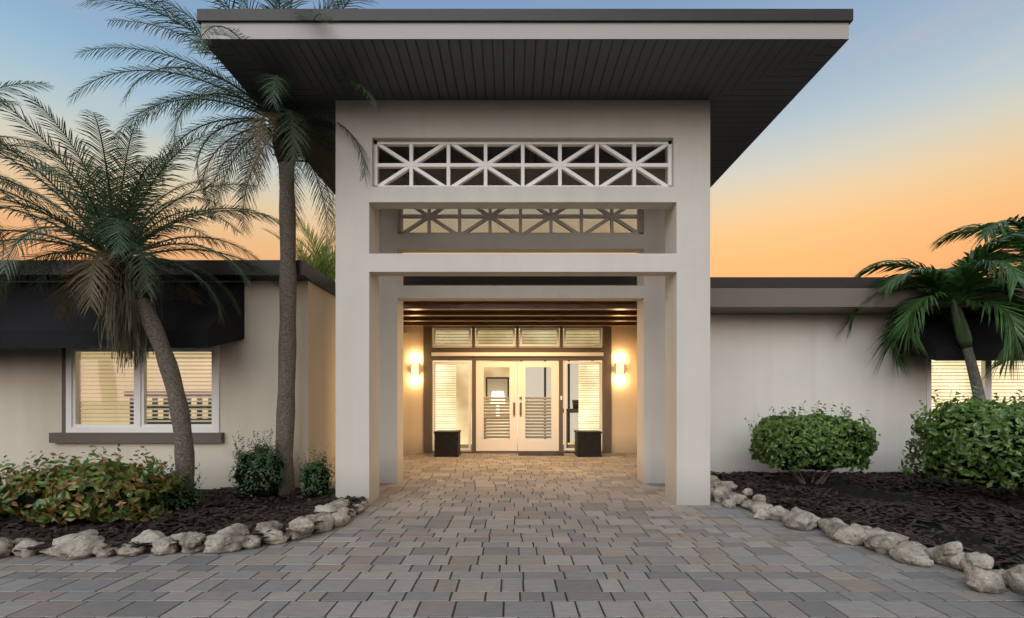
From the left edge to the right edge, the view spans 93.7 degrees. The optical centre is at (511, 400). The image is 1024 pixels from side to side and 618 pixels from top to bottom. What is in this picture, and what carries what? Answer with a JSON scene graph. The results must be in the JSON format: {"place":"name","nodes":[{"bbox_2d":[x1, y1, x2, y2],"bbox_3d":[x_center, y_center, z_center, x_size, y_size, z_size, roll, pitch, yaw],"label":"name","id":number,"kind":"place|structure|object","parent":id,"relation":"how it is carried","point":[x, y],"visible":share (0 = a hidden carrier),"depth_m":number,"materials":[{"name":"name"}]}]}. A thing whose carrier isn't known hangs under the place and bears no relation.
{"place":"outdoors","nodes":[
{"label":"outdoors","id":0,"kind":"place"},
{"bbox_2d":[0,281,279,488],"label":"wing wall","id":1,"kind":"structure","parent":0,"point":[30,399],"depth_m":6.20,"materials":[{"name":"white paint"}]},
{"bbox_2d":[49,345,223,442],"bbox_3d":[-4.815,-0.100,6.195,2.200,1.280,0.130,0,0,0],"label":"window","id":2,"kind":"structure","parent":1,"relation":"in","point":[140,430],"depth_m":6.18,"materials":[{"name":"white paint"}]},
{"bbox_2d":[80,352,211,423],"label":"window blinds","id":3,"kind":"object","parent":2,"relation":"in","point":[107,393],"depth_m":6.65,"materials":[{"name":"beige"}]},
{"bbox_2d":[0,260,335,296],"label":"wing roof","id":4,"kind":"structure","parent":1,"relation":"on","point":[220,270],"depth_m":5.90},
{"bbox_2d":[0,282,244,347],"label":"awning","id":5,"kind":"object","parent":4,"relation":"attached to","point":[27,320],"visible":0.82,"depth_m":5.66,"materials":[{"name":"black fabric"}]},
{"bbox_2d":[491,391,504,415],"bbox_3d":[-0.375,0.075,12.700,0.396,0.650,0.399,0,0,0],"label":"lamp","id":6,"kind":"object","parent":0,"point":[497,393],"visible":0.46,"depth_m":12.57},
{"bbox_2d":[0,453,1023,617],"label":"paver driveway","id":7,"kind":"structure","parent":0,"point":[508,535],"depth_m":3.44,"materials":[{"name":"grey stone"}]},
{"bbox_2d":[0,80,103,263],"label":"date palm","id":8,"kind":"object","parent":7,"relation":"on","point":[13,181],"visible":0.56,"depth_m":5.77,"materials":[{"name":"green plant"}]},
{"bbox_2d":[0,92,295,510],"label":"palm tree","id":9,"kind":"object","parent":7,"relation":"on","point":[130,315],"visible":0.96,"depth_m":4.82,"materials":[{"name":"green plant"}]},
{"bbox_2d":[0,487,366,552],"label":"mulch bed","id":10,"kind":"object","parent":7,"relation":"on","point":[286,500],"visible":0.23,"depth_m":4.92,"materials":[{"name":"brown wood"}]},
{"bbox_2d":[0,462,19,514],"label":"copper shrub","id":11,"kind":"object","parent":10,"relation":"on","point":[4,488],"visible":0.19,"depth_m":4.64,"materials":[{"name":"green plant"}]},
{"bbox_2d":[0,443,197,527],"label":"copper shrub","id":12,"kind":"object","parent":10,"relation":"on","point":[86,492],"visible":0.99,"depth_m":4.32,"materials":[{"name":"green plant"}]},
{"bbox_2d":[146,455,205,512],"bbox_3d":[-3.513,0.856,4.984,0.580,0.628,0.569,0,0,-41],"label":"bush","id":13,"kind":"object","parent":10,"relation":"on","point":[188,496],"visible":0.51,"depth_m":4.92,"materials":[{"name":"green plant"}]},
{"bbox_2d":[228,429,289,497],"bbox_3d":[-2.995,0.732,5.693,0.716,0.876,0.690,0,0,0],"label":"bush","id":14,"kind":"object","parent":10,"relation":"on","point":[258,472],"visible":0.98,"depth_m":5.51,"materials":[{"name":"green plant"}]},
{"bbox_2d":[296,444,334,497],"bbox_3d":[-2.346,0.830,5.694,0.422,0.672,0.468,0,0,35],"label":"bush","id":15,"kind":"object","parent":10,"relation":"on","point":[314,482],"visible":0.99,"depth_m":5.60,"materials":[{"name":"green plant"}]},
{"bbox_2d":[67,0,450,496],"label":"palm tree","id":16,"kind":"object","parent":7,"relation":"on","point":[287,139],"visible":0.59,"depth_m":5.69,"materials":[{"name":"green plant"}]},
{"bbox_2d":[434,430,460,456],"bbox_3d":[-1.405,0.930,10.500,0.530,0.540,0.530,0,0,0],"label":"planter box","id":17,"kind":"object","parent":7,"relation":"on","point":[446,443],"visible":1,"depth_m":10.25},
{"bbox_2d":[293,281,636,487],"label":"porch walls","id":18,"kind":"structure","parent":7,"relation":"on","point":[315,401],"depth_m":6.97,"materials":[{"name":"beige paint"}]},
{"bbox_2d":[411,362,418,375],"bbox_3d":[-2.215,-0.730,10.950,0.150,0.322,0.100,0,0,0],"label":"wall sconce","id":19,"kind":"object","parent":18,"relation":"attached to","point":[414,368],"depth_m":10.90,"materials":[{"name":"white glass"}]},
{"bbox_2d":[423,326,611,452],"bbox_3d":[0.125,-0.275,11.023,4.300,2.950,0.195,0,0,0],"label":"entrance door frame","id":20,"kind":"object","parent":18,"relation":"attached to","point":[481,358],"depth_m":11.00,"materials":[{"name":"white wood"}]},
{"bbox_2d":[403,301,636,325],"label":"slatted ceiling","id":21,"kind":"structure","parent":18,"relation":"attached to","point":[519,313],"depth_m":9.07,"materials":[{"name":"brown wood"}]},
{"bbox_2d":[403,276,636,285],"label":"porch roof","id":22,"kind":"structure","parent":18,"relation":"on","point":[519,280],"depth_m":8.22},
{"bbox_2d":[616,362,623,375],"bbox_3d":[2.465,-0.730,10.950,0.150,0.322,0.100,0,0,0],"label":"wall sconce","id":23,"kind":"object","parent":18,"relation":"attached to","point":[619,368],"depth_m":10.90,"materials":[{"name":"white glass"}]},
{"bbox_2d":[379,169,664,482],"bbox_3d":[0.125,-1.125,7.160,4.360,4.650,0.380,0,0,0],"label":"inner portico frame","id":24,"kind":"object","parent":7,"relation":"on","point":[647,293],"visible":0.7,"depth_m":6.97,"materials":[{"name":"white paint"}]},
{"bbox_2d":[402,209,638,232],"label":"lattice rear glazing","id":25,"kind":"structure","parent":24,"relation":"attached to","point":[514,225],"depth_m":7.12,"materials":[{"name":"beige glass"}]},
{"bbox_2d":[336,100,709,504],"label":"entrance portico","id":26,"kind":"structure","parent":7,"relation":"on","point":[682,264],"depth_m":5.51,"materials":[{"name":"white paint"}]},
{"bbox_2d":[398,209,642,233],"bbox_3d":[0.125,-2.710,7.064,3.604,0.618,0.058,0,0,0],"label":"decorative lattice","id":27,"kind":"object","parent":26,"relation":"attached to","point":[545,216],"visible":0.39,"depth_m":7.04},
{"bbox_2d":[374,141,671,185],"bbox_3d":[0.125,-2.740,5.604,3.482,0.594,0.058,0,0,0],"label":"decorative lattice","id":28,"kind":"object","parent":26,"relation":"attached to","point":[411,166],"visible":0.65,"depth_m":5.58,"materials":[{"name":"white paint"}]},
{"bbox_2d":[197,9,852,38],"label":"roof fascia","id":29,"kind":"structure","parent":26,"relation":"on","point":[576,23],"depth_m":4.58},
{"bbox_2d":[202,39,848,194],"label":"roof soffit","id":30,"kind":"structure","parent":29,"relation":"attached to","point":[750,89],"depth_m":5.06,"materials":[{"name":"grey wood"}]},
{"bbox_2d":[574,430,601,456],"bbox_3d":[1.655,0.930,10.500,0.530,0.540,0.530,0,0,0],"label":"planter box","id":31,"kind":"object","parent":7,"relation":"on","point":[587,443],"visible":1,"depth_m":10.25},
{"bbox_2d":[710,473,1023,594],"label":"border rock","id":32,"kind":"object","parent":7,"relation":"on","point":[982,575],"visible":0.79,"depth_m":3.78,"materials":[{"name":"stone"}]},
{"bbox_2d":[710,470,1023,569],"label":"mulch bed","id":33,"kind":"object","parent":7,"relation":"on","point":[877,495],"visible":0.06,"depth_m":5.21,"materials":[{"name":"brown wood"}]},
{"bbox_2d":[745,400,880,483],"bbox_3d":[4.055,0.586,6.561,1.640,1.191,1.202,0,0,0],"label":"hedge","id":34,"kind":"object","parent":33,"relation":"on","point":[815,441],"visible":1,"depth_m":6.17,"materials":[{"name":"green plant"}]},
{"bbox_2d":[836,229,1023,399],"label":"adonidia palm","id":35,"kind":"object","parent":33,"relation":"on","point":[957,289],"visible":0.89,"depth_m":6.60,"materials":[{"name":"green plant"}]},
{"bbox_2d":[898,385,1023,497],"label":"hedge","id":36,"kind":"object","parent":33,"relation":"on","point":[979,442],"visible":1,"depth_m":5.32,"materials":[{"name":"green plant"}]},
{"bbox_2d":[0,0,1023,281],"label":"sky","id":37,"kind":"structure","parent":0,"point":[911,134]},
{"bbox_2d":[433,328,601,443],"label":"interior backdrop","id":38,"kind":"structure","parent":0,"point":[452,396],"depth_m":11.14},
{"bbox_2d":[518,453,563,455],"bbox_3d":[0.645,1.191,10.715,1.000,0.018,0.430,0,0,0],"label":"door mat","id":39,"kind":"object","parent":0,"point":[540,454],"depth_m":10.55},
{"bbox_2d":[710,314,926,473],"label":"wing wall","id":40,"kind":"structure","parent":0,"point":[761,365],"depth_m":7.60,"materials":[{"name":"white paint"}]},
{"bbox_2d":[710,277,1023,313],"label":"wing roof","id":41,"kind":"structure","parent":40,"relation":"on","point":[787,295],"depth_m":7.00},
{"bbox_2d":[894,314,1023,360],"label":"awning","id":42,"kind":"object","parent":41,"relation":"attached to","point":[937,338],"visible":0.55,"depth_m":7.08,"materials":[{"name":"black fabric"}]},
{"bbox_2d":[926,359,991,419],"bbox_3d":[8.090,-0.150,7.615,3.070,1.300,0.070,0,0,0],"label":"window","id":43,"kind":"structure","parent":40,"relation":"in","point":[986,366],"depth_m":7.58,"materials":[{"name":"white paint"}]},
{"bbox_2d":[932,360,1023,419],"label":"window blinds","id":44,"kind":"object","parent":43,"relation":"in","point":[948,377],"depth_m":7.72,"materials":[{"name":"white plastic"}]},
{"label":"ground surface","id":45,"kind":"structure","parent":0,"visible":0},
{"bbox_2d":[262,218,335,280],"bbox_3d":[-5.097,-1.927,12.835,3.226,6.265,3.084,0,0,0],"label":"areca palm","id":46,"kind":"object","parent":45,"relation":"on","point":[321,264],"visible":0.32,"depth_m":12.78,"materials":[{"name":"green plant"}]},
{"bbox_2d":[433,361,601,452],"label":"interior furnishings","id":47,"kind":"object","parent":45,"relation":"on","point":[537,402],"visible":0.29,"depth_m":13.12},
{"bbox_2d":[930,214,1023,324],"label":"adonidia palm","id":48,"kind":"object","parent":45,"relation":"on","point":[993,229],"visible":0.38,"depth_m":6.87,"materials":[{"name":"green plant"}]}
]}

